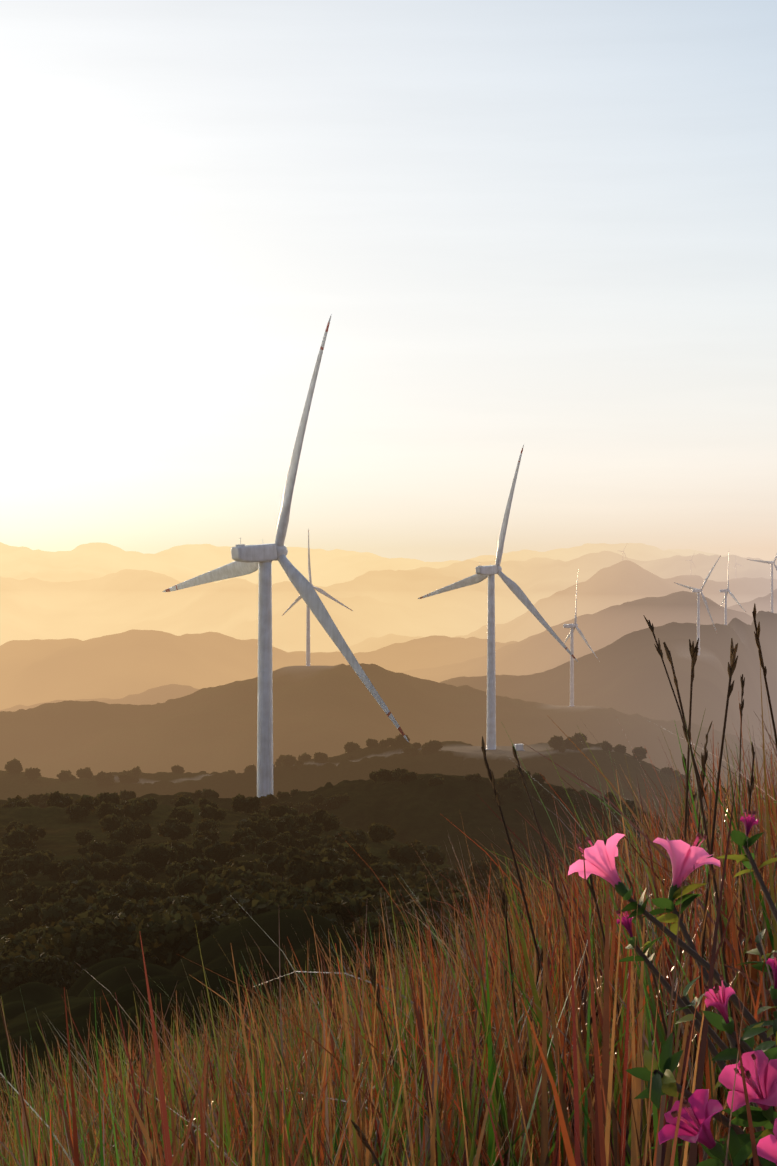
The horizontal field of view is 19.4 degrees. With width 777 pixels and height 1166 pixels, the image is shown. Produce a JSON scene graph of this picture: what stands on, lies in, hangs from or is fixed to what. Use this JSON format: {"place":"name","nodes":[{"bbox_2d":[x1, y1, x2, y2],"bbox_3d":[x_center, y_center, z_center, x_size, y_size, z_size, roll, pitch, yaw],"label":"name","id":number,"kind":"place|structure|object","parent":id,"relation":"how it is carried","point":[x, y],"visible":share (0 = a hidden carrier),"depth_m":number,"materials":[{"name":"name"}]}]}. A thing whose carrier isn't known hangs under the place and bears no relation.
{"place":"outdoors","nodes":[
{"label":"outdoors","id":0,"kind":"place"},
{"bbox_2d":[0,542,776,1142],"bbox_3d":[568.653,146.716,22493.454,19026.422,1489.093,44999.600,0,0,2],"label":"mountains","id":1,"kind":"structure","parent":0,"point":[114,660],"depth_m":2209.20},
{"bbox_2d":[162,314,408,797],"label":"wind turbine","id":2,"kind":"object","parent":1,"relation":"on","point":[249,559],"visible":0.85,"depth_m":528.55,"materials":[{"name":"white paint"}]},
{"bbox_2d":[282,529,352,665],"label":"wind turbine","id":3,"kind":"object","parent":1,"relation":"on","point":[323,592],"visible":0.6,"depth_m":2252.31,"materials":[{"name":"white paint"}]},
{"bbox_2d":[0,732,730,993],"bbox_3d":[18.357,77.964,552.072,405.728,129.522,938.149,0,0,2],"label":"hillside shrubs","id":4,"kind":"object","parent":1,"relation":"on","point":[76,919],"visible":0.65,"depth_m":190.00,"materials":[{"name":"green plant"}]},
{"bbox_2d":[0,665,776,1165],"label":"grass tussocks","id":5,"kind":"object","parent":1,"relation":"on","point":[464,1087],"depth_m":2.77,"materials":[{"name":"brown plant"}]},
{"bbox_2d":[47,603,776,1165],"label":"grass seed stalks","id":6,"kind":"object","parent":1,"relation":"on","point":[693,649],"depth_m":2.65,"materials":[{"name":"brown plant"}]},
{"bbox_2d":[418,445,577,749],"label":"wind turbine","id":7,"kind":"object","parent":1,"relation":"on","point":[485,572],"visible":0.94,"depth_m":1007.41,"materials":[{"name":"white paint"}]},
{"bbox_2d":[514,744,524,750],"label":"transformer kiosk","id":8,"kind":"object","parent":1,"relation":"on","point":[518,747],"visible":0.73,"depth_m":1001.34,"materials":[{"name":"white paint"}]},
{"bbox_2d":[563,568,599,706],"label":"wind turbine","id":9,"kind":"object","parent":1,"relation":"on","point":[572,627],"visible":0.94,"depth_m":2243.62,"materials":[{"name":"white paint"}]},
{"bbox_2d":[568,801,776,1165],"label":"azalea bush","id":10,"kind":"object","parent":1,"relation":"on","point":[699,1110],"visible":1,"depth_m":1.56,"materials":[{"name":"pink plant"}]},
{"bbox_2d":[674,557,719,654],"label":"wind turbine","id":11,"kind":"object","parent":1,"relation":"on","point":[697,591],"visible":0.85,"depth_m":2807.31,"materials":[{"name":"white paint"}]},
{"bbox_2d":[719,556,745,624],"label":"wind turbine","id":12,"kind":"object","parent":1,"relation":"on","point":[727,590],"visible":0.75,"depth_m":3115.07,"materials":[{"name":"white paint"}]},
{"bbox_2d":[747,554,776,612],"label":"wind turbine","id":13,"kind":"object","parent":1,"relation":"on","point":[771,562],"visible":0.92,"depth_m":3565.86,"materials":[{"name":"white paint"}]},
{"bbox_2d":[0,0,776,561],"label":"sky","id":14,"kind":"structure","parent":0,"point":[547,227],"materials":[{"name":"white"}]}
]}

